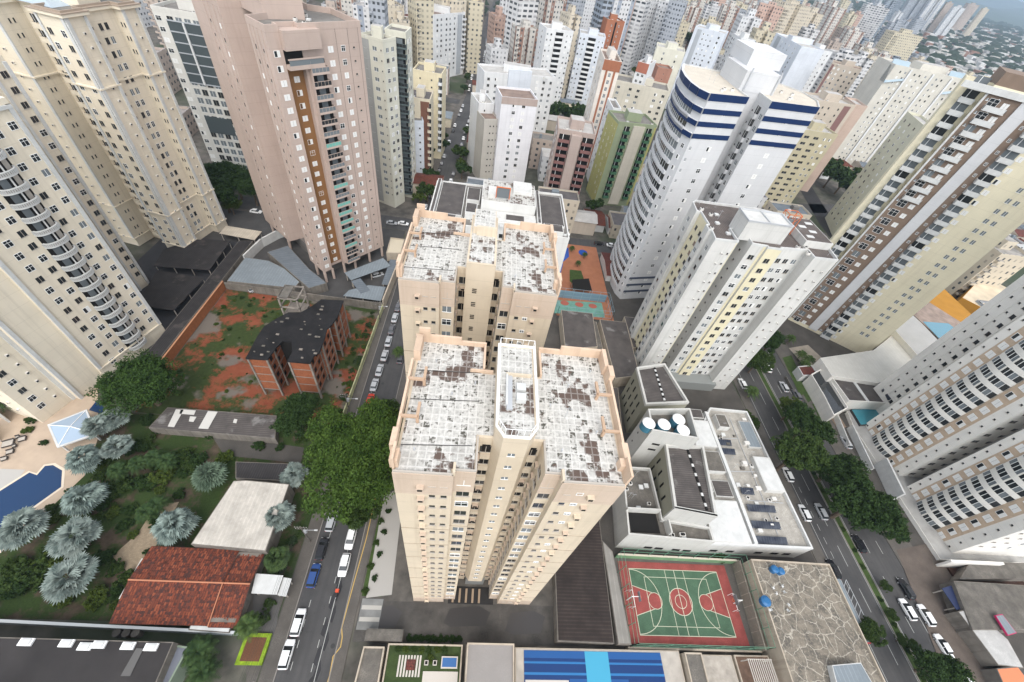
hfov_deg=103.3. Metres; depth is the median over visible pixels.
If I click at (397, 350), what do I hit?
tree
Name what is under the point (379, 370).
parked car
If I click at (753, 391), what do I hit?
tree
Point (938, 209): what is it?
apartment tower
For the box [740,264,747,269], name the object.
window
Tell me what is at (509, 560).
window
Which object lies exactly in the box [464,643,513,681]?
flat roof
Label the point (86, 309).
window
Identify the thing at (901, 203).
window
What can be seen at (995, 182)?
window
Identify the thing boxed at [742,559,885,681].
patio
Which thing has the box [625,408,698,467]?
tank block
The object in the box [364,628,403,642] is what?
garage roof
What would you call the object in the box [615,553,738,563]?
wall
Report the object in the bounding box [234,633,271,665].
flower bed
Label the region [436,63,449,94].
building
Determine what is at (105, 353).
window
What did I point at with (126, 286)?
window
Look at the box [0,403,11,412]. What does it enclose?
palm tree
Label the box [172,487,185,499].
shrub
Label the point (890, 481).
wall
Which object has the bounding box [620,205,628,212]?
house
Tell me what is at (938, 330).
pool water
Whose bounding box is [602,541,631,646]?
walkway
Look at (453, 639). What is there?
shrub
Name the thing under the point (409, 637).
shrub
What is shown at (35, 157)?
window
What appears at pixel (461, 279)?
window
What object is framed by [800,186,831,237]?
side street
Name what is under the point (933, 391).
window
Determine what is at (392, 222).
parked car
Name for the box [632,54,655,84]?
apartment tower
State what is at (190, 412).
roof sheet
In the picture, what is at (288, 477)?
palm tree
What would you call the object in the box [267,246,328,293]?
canopy
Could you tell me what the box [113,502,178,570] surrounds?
garden path
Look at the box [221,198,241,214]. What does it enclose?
tree
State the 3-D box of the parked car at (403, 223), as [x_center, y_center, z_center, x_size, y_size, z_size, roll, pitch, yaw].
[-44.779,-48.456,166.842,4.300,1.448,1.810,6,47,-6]
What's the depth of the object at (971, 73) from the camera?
487.52 m
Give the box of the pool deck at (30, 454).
[0,388,98,525]
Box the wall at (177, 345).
[162,281,225,366]
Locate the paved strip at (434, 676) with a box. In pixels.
[422,671,457,681]
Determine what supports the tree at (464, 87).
on the ground at (228, 646)
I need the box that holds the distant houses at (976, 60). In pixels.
[679,0,1023,97]
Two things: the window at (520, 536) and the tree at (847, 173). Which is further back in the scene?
the tree at (847, 173)
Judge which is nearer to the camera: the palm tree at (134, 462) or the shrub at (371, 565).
the shrub at (371, 565)
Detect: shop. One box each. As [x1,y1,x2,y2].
[939,581,1023,632]
[944,610,1023,668]
[949,563,1023,581]
[981,667,1023,681]
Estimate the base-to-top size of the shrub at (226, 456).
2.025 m
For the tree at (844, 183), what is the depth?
242.03 m
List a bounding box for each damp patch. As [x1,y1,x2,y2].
[378,605,401,627]
[443,606,489,626]
[505,611,544,634]
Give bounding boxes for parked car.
[249,208,262,213]
[277,639,295,669]
[289,608,306,636]
[306,563,320,587]
[315,537,328,559]
[325,511,337,531]
[337,553,350,576]
[344,529,356,549]
[366,393,374,402]
[370,378,378,391]
[372,272,383,278]
[375,364,383,376]
[380,350,388,360]
[384,336,392,346]
[386,220,396,225]
[388,324,395,334]
[391,313,398,322]
[394,302,399,311]
[396,353,403,363]
[398,221,408,225]
[594,241,603,245]
[737,378,746,388]
[778,381,789,391]
[781,467,794,481]
[791,390,802,400]
[797,504,811,521]
[814,503,828,519]
[825,559,841,579]
[839,436,852,448]
[851,534,867,552]
[897,579,915,599]
[898,598,917,620]
[916,604,936,626]
[933,634,954,657]
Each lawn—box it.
[362,494,384,596]
[570,270,583,282]
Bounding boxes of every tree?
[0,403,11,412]
[0,505,50,551]
[38,550,98,605]
[43,515,102,559]
[60,480,110,516]
[64,443,102,475]
[79,413,113,440]
[84,349,186,417]
[96,406,130,431]
[98,433,134,459]
[105,460,130,482]
[125,454,150,475]
[134,503,160,523]
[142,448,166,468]
[146,494,173,516]
[150,507,201,546]
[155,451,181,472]
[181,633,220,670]
[185,653,222,681]
[189,461,228,491]
[203,159,235,178]
[209,176,237,212]
[220,163,248,199]
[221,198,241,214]
[231,171,258,205]
[232,610,262,643]
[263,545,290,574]
[264,500,295,533]
[269,392,321,438]
[278,461,309,487]
[300,395,402,524]
[340,497,381,530]
[376,398,404,440]
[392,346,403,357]
[411,191,426,202]
[415,181,434,201]
[422,168,440,174]
[442,139,449,146]
[451,144,468,159]
[455,162,471,178]
[456,157,465,162]
[460,84,468,92]
[463,126,468,133]
[549,100,568,115]
[558,104,575,117]
[570,101,585,115]
[585,198,604,209]
[685,32,692,49]
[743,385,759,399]
[747,349,775,372]
[763,330,785,353]
[770,427,830,471]
[779,395,802,420]
[782,400,837,444]
[786,334,796,343]
[795,350,807,359]
[798,359,810,366]
[802,355,815,363]
[815,452,871,487]
[817,157,843,178]
[822,160,849,187]
[824,469,909,534]
[833,167,856,193]
[838,177,854,189]
[852,167,862,172]
[859,615,888,646]
[877,490,911,543]
[879,579,893,592]
[884,607,899,621]
[893,632,909,646]
[907,638,921,651]
[911,643,976,681]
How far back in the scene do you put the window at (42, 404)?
91.65 m
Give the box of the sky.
[969,0,1023,7]
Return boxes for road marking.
[314,550,347,680]
[739,374,887,681]
[760,393,897,664]
[767,379,912,651]
[776,409,917,680]
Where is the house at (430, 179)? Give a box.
[413,173,443,197]
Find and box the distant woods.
[484,0,1023,74]
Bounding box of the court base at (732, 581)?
[614,558,754,645]
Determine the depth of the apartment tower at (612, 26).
292.09 m
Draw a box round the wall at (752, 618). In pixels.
[732,560,766,650]
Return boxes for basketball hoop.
[626,590,640,608]
[729,593,742,611]
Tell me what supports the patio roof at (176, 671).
on the ground at (228, 646)
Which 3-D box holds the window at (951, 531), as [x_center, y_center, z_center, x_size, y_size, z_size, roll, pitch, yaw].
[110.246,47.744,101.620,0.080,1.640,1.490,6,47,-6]
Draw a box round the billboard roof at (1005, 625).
[994,614,1015,635]
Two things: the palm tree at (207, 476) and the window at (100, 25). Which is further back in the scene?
the window at (100, 25)
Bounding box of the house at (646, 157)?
[639,156,647,174]
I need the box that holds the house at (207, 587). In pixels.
[109,546,264,627]
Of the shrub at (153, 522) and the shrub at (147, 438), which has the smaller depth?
the shrub at (153, 522)
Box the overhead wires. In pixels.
[240,304,380,681]
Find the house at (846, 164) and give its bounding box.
[836,159,852,168]
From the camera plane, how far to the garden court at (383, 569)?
84.87 m
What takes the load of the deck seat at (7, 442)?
on the pool deck at (30, 454)
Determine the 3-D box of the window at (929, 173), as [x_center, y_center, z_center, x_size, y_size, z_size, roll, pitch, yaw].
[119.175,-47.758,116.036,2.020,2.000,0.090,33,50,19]
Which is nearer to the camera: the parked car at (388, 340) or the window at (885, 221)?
the parked car at (388, 340)
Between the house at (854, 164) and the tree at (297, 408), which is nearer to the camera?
the tree at (297, 408)
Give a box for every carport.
[142,270,204,314]
[154,239,231,274]
[219,226,261,242]
[343,285,385,302]
[345,258,389,286]
[351,278,369,292]
[382,259,395,286]
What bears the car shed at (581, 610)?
on the ground at (228, 646)
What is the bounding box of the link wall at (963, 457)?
[921,427,1023,478]
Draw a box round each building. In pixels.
[246,284,350,398]
[429,178,569,272]
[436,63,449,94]
[467,176,504,184]
[528,131,553,168]
[537,147,550,181]
[538,186,579,233]
[608,210,625,238]
[757,195,767,208]
[764,200,811,219]
[1008,234,1023,248]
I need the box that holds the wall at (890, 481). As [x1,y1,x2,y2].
[874,458,905,499]
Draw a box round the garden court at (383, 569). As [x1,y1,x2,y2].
[366,491,399,597]
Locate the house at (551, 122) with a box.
[546,114,557,130]
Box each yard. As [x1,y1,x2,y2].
[0,413,326,620]
[137,238,237,366]
[204,208,404,302]
[352,600,613,646]
[381,310,560,500]
[593,254,815,564]
[702,655,738,681]
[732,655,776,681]
[778,318,1023,673]
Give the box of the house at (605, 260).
[600,252,611,280]
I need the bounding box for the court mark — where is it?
[575,302,582,306]
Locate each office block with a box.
[612,467,714,553]
[619,363,688,432]
[646,444,717,525]
[691,407,812,557]
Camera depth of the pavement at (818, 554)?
110.60 m
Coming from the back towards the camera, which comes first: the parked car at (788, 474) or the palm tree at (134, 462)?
the parked car at (788, 474)
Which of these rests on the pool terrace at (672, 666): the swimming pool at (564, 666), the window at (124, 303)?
the swimming pool at (564, 666)
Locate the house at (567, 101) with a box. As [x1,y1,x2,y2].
[560,98,575,106]
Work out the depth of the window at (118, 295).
98.90 m
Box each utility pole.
[294,526,317,541]
[340,394,357,411]
[374,301,387,322]
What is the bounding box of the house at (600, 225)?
[583,208,605,232]
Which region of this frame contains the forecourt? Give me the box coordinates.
[897,544,992,681]
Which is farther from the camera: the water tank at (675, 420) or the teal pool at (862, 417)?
the teal pool at (862, 417)
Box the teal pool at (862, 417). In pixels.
[849,409,878,425]
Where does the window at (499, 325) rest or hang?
in the apartment tower at (479, 282)
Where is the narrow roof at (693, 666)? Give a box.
[679,652,708,681]
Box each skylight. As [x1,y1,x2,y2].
[16,638,35,645]
[57,639,75,646]
[76,642,92,650]
[90,640,107,648]
[119,642,136,649]
[143,643,159,650]
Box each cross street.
[167,51,658,132]
[219,195,614,252]
[761,204,834,212]
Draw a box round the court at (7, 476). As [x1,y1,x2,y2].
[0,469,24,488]
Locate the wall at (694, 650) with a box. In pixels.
[625,647,762,653]
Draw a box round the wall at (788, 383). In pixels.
[784,376,794,391]
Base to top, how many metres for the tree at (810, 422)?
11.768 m
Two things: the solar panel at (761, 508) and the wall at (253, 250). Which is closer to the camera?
the solar panel at (761, 508)
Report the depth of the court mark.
148.26 m
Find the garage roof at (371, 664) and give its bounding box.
[354,646,385,681]
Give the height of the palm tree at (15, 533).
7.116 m
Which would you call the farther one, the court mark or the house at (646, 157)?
the house at (646, 157)
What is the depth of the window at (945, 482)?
103.74 m
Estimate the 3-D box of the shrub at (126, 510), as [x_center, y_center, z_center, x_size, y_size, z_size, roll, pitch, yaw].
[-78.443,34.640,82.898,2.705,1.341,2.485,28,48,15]
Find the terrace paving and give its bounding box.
[913,302,959,337]
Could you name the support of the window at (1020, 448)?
in the apartment tower at (973, 503)
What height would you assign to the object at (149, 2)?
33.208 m
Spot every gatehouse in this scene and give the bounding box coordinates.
[386,237,404,260]
[792,365,815,380]
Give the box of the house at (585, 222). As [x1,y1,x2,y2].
[571,210,597,235]
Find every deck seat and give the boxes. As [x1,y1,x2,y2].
[0,455,7,461]
[1,438,14,447]
[5,448,14,454]
[17,435,26,441]
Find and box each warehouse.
[0,637,187,681]
[191,480,294,554]
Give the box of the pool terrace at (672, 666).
[514,647,684,681]
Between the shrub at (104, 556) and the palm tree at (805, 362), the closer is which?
the shrub at (104, 556)
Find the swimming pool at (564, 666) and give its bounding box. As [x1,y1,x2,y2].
[524,650,665,681]
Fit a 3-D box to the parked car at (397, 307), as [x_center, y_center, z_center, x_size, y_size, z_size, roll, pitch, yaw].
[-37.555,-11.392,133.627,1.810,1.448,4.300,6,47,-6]
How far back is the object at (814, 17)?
508.45 m
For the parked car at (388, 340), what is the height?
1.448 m
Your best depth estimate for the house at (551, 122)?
261.27 m
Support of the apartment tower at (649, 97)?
on the ground at (228, 646)
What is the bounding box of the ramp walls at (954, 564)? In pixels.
[935,560,1023,584]
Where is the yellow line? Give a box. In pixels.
[327,511,372,681]
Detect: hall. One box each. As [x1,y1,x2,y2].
[802,369,847,420]
[930,284,1006,321]
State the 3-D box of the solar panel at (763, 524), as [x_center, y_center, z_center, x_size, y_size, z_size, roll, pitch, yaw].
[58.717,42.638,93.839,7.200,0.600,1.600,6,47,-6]
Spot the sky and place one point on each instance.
(1005, 3)
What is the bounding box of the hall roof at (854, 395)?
[831,378,885,411]
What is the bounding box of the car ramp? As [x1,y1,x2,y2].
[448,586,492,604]
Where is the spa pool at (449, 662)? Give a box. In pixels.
[441,656,457,668]
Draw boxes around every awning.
[837,579,870,643]
[932,585,959,610]
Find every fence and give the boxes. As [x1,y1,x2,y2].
[556,288,614,319]
[614,548,775,649]
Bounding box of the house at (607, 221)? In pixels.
[605,214,610,233]
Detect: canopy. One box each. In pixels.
[227,257,301,291]
[251,574,282,594]
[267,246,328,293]
[278,577,292,596]
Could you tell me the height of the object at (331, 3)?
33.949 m
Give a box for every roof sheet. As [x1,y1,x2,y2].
[121,648,142,675]
[168,409,182,426]
[179,409,195,414]
[189,416,195,421]
[199,411,216,428]
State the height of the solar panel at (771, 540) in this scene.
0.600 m
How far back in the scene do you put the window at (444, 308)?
62.06 m
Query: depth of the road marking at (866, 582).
93.79 m
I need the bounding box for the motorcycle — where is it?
[334,580,341,596]
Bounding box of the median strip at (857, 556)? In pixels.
[648,149,926,681]
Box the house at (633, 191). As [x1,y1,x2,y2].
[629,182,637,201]
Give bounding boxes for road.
[274,0,498,681]
[646,134,939,681]
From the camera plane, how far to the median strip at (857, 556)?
100.42 m
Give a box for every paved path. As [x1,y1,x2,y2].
[789,345,821,365]
[832,416,845,427]
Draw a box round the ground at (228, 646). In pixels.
[0,0,1023,681]
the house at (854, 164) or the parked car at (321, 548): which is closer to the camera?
the parked car at (321, 548)
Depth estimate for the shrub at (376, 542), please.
85.41 m
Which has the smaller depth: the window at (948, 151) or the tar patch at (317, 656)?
the tar patch at (317, 656)
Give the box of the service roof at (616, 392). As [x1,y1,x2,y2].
[613,387,622,432]
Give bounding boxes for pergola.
[47,409,101,450]
[741,658,777,681]
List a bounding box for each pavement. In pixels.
[246,594,283,681]
[258,0,493,681]
[329,364,405,681]
[733,375,825,563]
[775,329,912,570]
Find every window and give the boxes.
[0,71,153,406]
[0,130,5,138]
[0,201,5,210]
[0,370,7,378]
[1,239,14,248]
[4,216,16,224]
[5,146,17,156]
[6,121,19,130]
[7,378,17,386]
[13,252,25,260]
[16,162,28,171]
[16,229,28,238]
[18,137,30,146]
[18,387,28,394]
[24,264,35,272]
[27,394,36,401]
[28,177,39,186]
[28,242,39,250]
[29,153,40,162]
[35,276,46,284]
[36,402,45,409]
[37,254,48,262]
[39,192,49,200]
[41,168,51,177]
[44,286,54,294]
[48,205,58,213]
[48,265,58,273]
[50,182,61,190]
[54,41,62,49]
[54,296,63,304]
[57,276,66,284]
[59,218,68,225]
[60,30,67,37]
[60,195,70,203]
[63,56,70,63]
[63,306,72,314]
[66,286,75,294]
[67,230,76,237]
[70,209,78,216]
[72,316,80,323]
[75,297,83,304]
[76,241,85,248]
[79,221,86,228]
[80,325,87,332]
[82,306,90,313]
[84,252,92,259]
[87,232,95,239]
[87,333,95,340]
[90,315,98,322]
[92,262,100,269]
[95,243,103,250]
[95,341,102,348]
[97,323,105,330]
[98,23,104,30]
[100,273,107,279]
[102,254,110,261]
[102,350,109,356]
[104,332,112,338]
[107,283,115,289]
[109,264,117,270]
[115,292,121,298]
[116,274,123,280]
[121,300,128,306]
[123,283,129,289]
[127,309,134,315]
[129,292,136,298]
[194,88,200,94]
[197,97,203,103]
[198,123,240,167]
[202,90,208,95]
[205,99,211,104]
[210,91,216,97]
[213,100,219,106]
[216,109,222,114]
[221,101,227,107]
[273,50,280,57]
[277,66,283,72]
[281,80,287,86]
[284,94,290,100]
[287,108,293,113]
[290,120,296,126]
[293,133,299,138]
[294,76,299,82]
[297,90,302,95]
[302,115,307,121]
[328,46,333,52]
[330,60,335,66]
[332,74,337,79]
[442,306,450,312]
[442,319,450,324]
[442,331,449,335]
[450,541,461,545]
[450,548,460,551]
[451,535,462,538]
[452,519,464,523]
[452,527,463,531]
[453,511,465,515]
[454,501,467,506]
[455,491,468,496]
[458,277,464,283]
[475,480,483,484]
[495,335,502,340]
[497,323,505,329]
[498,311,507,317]
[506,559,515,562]
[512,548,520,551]
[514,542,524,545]
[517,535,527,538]
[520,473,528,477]
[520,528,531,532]
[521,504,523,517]
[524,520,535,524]
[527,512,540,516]
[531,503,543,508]
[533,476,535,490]
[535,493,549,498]
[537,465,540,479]
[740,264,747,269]
[815,292,822,298]
[820,286,828,291]
[826,279,834,285]
[831,272,840,278]
[838,265,847,271]
[845,257,854,264]
[851,250,860,256]
[858,242,867,249]
[865,234,875,241]
[872,226,883,233]
[880,217,890,225]
[888,208,898,216]
[896,199,907,207]
[905,189,916,196]
[914,179,925,186]
[919,394,927,401]
[921,489,929,496]
[923,170,934,176]
[924,438,932,445]
[929,388,937,394]
[931,484,939,491]
[933,159,944,165]
[934,174,942,179]
[934,432,942,439]
[938,531,945,538]
[939,381,948,388]
[941,479,950,486]
[943,147,954,155]
[945,164,952,169]
[945,426,953,433]
[947,527,956,535]
[950,374,959,381]
[952,474,961,481]
[953,136,965,143]
[955,153,963,158]
[956,420,965,427]
[958,523,968,531]
[960,210,967,215]
[961,366,971,374]
[964,124,976,131]
[964,468,973,476]
[965,141,974,146]
[967,413,976,421]
[970,200,978,205]
[970,519,980,526]
[973,358,983,366]
[975,111,988,119]
[975,463,986,470]
[976,129,985,134]
[979,406,989,414]
[981,190,989,195]
[982,514,993,522]
[985,350,995,358]
[986,98,1000,106]
[988,116,997,122]
[988,456,999,464]
[991,399,1002,407]
[992,179,1000,184]
[995,509,1007,517]
[998,341,1008,350]
[1000,103,1009,109]
[1001,450,1012,458]
[1003,168,1012,173]
[1004,391,1016,400]
[1009,504,1021,512]
[1011,332,1022,341]
[1015,156,1023,162]
[1015,444,1023,452]
[1018,384,1023,392]
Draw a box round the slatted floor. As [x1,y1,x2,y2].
[396,655,421,676]
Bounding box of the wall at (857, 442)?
[847,424,873,470]
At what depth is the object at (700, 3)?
647.24 m
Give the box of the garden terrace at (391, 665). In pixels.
[382,643,462,681]
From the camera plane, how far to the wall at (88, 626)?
69.27 m
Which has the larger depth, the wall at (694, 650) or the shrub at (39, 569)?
the wall at (694, 650)
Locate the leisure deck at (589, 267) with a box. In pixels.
[556,244,613,320]
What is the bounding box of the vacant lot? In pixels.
[135,289,379,424]
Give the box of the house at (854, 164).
[851,160,866,175]
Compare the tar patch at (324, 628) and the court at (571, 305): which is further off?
the court at (571, 305)
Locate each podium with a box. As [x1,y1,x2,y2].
[812,336,911,385]
[845,411,1023,562]
[877,316,936,357]
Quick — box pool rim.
[0,463,64,552]
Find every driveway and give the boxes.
[214,439,303,462]
[252,591,280,644]
[356,598,383,629]
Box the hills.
[904,0,1023,27]
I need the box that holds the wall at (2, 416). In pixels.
[0,413,10,422]
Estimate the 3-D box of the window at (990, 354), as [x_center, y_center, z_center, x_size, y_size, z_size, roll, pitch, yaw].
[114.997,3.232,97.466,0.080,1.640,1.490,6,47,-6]
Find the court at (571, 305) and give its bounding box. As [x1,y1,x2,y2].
[554,300,604,316]
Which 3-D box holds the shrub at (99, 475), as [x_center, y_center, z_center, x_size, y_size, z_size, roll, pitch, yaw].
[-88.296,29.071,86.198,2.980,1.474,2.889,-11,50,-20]
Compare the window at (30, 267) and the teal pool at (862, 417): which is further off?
the teal pool at (862, 417)
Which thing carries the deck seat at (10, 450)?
on the pool deck at (30, 454)
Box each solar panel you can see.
[718,439,731,445]
[722,448,735,454]
[740,487,754,494]
[746,504,775,512]
[751,520,780,529]
[756,536,787,544]
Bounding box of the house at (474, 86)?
[472,80,475,91]
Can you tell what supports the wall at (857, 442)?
on the yard at (819, 345)
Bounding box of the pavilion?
[571,278,591,292]
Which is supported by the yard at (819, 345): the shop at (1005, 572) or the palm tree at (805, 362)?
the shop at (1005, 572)
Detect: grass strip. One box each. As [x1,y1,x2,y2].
[783,355,802,394]
[797,381,810,401]
[812,403,831,425]
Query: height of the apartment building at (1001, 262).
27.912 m
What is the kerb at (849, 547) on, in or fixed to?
on the road at (886, 564)
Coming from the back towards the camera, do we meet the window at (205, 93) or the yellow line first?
the window at (205, 93)
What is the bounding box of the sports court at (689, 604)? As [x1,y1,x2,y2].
[618,561,749,645]
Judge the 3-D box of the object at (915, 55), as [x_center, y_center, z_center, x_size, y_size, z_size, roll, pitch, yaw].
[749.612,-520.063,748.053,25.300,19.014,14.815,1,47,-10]
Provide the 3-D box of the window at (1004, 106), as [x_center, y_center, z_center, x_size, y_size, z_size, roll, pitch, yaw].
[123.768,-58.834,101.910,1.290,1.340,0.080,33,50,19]
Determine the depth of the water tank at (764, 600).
81.93 m
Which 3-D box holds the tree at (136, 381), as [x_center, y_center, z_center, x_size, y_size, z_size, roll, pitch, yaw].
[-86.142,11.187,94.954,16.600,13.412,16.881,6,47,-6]
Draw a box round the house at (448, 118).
[445,111,452,127]
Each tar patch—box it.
[312,660,320,681]
[313,646,320,665]
[321,618,327,636]
[321,631,328,650]
[329,594,334,608]
[330,605,335,622]
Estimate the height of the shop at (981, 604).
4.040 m
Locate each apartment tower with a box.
[0,0,227,247]
[0,55,164,421]
[150,0,247,169]
[191,0,383,281]
[361,23,404,207]
[384,23,415,197]
[389,327,633,604]
[396,203,561,395]
[413,59,445,158]
[413,84,433,169]
[414,117,423,172]
[433,4,466,76]
[467,89,493,171]
[473,111,497,178]
[476,61,555,132]
[491,86,537,182]
[533,20,573,104]
[543,115,595,193]
[566,27,605,104]
[584,46,621,169]
[586,98,620,180]
[586,108,657,205]
[600,12,624,49]
[610,39,819,298]
[612,73,668,123]
[630,195,840,390]
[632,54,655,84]
[651,63,672,83]
[652,40,684,128]
[665,22,728,108]
[717,31,755,70]
[763,119,837,207]
[770,33,824,90]
[788,66,1023,352]
[800,97,867,191]
[801,43,832,91]
[803,90,855,132]
[814,59,861,97]
[825,112,927,235]
[832,56,964,164]
[866,275,1023,476]
[907,429,1023,556]
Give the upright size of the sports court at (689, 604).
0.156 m
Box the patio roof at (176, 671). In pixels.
[163,645,191,681]
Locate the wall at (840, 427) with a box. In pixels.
[833,415,850,446]
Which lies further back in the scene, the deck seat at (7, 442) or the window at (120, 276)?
the window at (120, 276)
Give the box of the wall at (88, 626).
[0,619,236,635]
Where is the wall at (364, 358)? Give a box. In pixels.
[343,305,382,413]
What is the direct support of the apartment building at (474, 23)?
on the ground at (228, 646)
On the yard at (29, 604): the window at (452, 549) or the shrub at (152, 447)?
the shrub at (152, 447)
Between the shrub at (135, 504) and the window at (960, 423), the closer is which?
the shrub at (135, 504)
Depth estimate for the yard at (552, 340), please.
135.09 m
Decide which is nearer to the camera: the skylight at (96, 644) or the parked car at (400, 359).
the skylight at (96, 644)
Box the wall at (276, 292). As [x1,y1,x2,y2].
[224,282,383,308]
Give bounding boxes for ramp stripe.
[359,617,379,621]
[361,605,381,609]
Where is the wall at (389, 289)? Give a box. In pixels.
[382,251,404,308]
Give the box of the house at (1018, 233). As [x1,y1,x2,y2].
[1011,229,1023,239]
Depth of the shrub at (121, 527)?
80.86 m
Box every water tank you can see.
[112,629,122,637]
[121,629,132,638]
[131,630,143,638]
[639,417,654,432]
[654,418,670,430]
[669,414,684,428]
[673,424,689,435]
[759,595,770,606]
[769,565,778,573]
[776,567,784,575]
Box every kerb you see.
[273,248,407,681]
[328,362,404,681]
[648,152,919,681]
[649,149,927,681]
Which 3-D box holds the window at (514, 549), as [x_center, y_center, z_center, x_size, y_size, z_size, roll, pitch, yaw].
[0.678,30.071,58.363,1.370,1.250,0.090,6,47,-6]
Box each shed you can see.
[145,241,253,358]
[149,407,278,443]
[236,462,287,482]
[552,517,613,645]
[558,310,597,348]
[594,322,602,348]
[597,320,636,386]
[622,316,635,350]
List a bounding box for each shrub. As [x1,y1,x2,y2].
[0,555,32,577]
[0,555,50,593]
[0,569,33,600]
[20,426,34,433]
[23,417,36,423]
[30,552,66,570]
[38,439,48,445]
[38,545,47,555]
[44,503,59,514]
[47,513,60,525]
[50,595,73,608]
[80,584,109,612]
[87,470,105,483]
[91,511,105,523]
[91,548,117,565]
[93,498,111,511]
[95,464,105,470]
[99,457,115,465]
[104,557,124,577]
[105,477,130,499]
[105,505,120,519]
[109,585,122,599]
[109,600,117,610]
[111,568,134,587]
[114,518,133,533]
[118,475,132,483]
[119,504,135,516]
[122,439,142,455]
[126,473,157,492]
[126,530,139,539]
[129,502,138,507]
[136,442,152,452]
[138,413,152,424]
[141,418,154,425]
[141,432,156,443]
[146,468,174,486]
[148,443,158,450]
[148,516,158,527]
[154,485,165,494]
[169,447,196,467]
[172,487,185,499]
[173,468,188,478]
[180,453,200,467]
[183,463,194,474]
[197,451,208,463]
[214,449,234,463]
[250,441,264,450]
[258,611,270,626]
[262,597,276,613]
[275,441,284,451]
[284,536,297,545]
[294,525,304,536]
[295,435,306,442]
[345,380,352,386]
[361,587,369,595]
[362,332,369,338]
[366,563,374,570]
[372,539,378,545]
[372,574,377,582]
[376,551,382,557]
[380,529,386,534]
[394,645,401,652]
[402,646,409,653]
[406,633,412,641]
[410,645,417,652]
[411,634,419,641]
[419,634,425,641]
[419,646,424,653]
[424,635,430,642]
[425,645,431,653]
[427,654,433,663]
[431,634,438,642]
[434,646,440,653]
[437,634,443,642]
[441,646,447,654]
[443,635,450,642]
[450,634,455,643]
[455,635,462,642]
[712,553,725,563]
[752,415,760,424]
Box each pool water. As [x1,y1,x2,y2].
[0,465,61,526]
[89,400,103,412]
[563,248,568,261]
[923,321,953,337]
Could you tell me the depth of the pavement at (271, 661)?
82.42 m
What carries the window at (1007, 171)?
in the apartment tower at (938, 209)
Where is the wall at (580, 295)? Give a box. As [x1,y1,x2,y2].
[559,290,606,301]
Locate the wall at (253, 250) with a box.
[242,230,283,257]

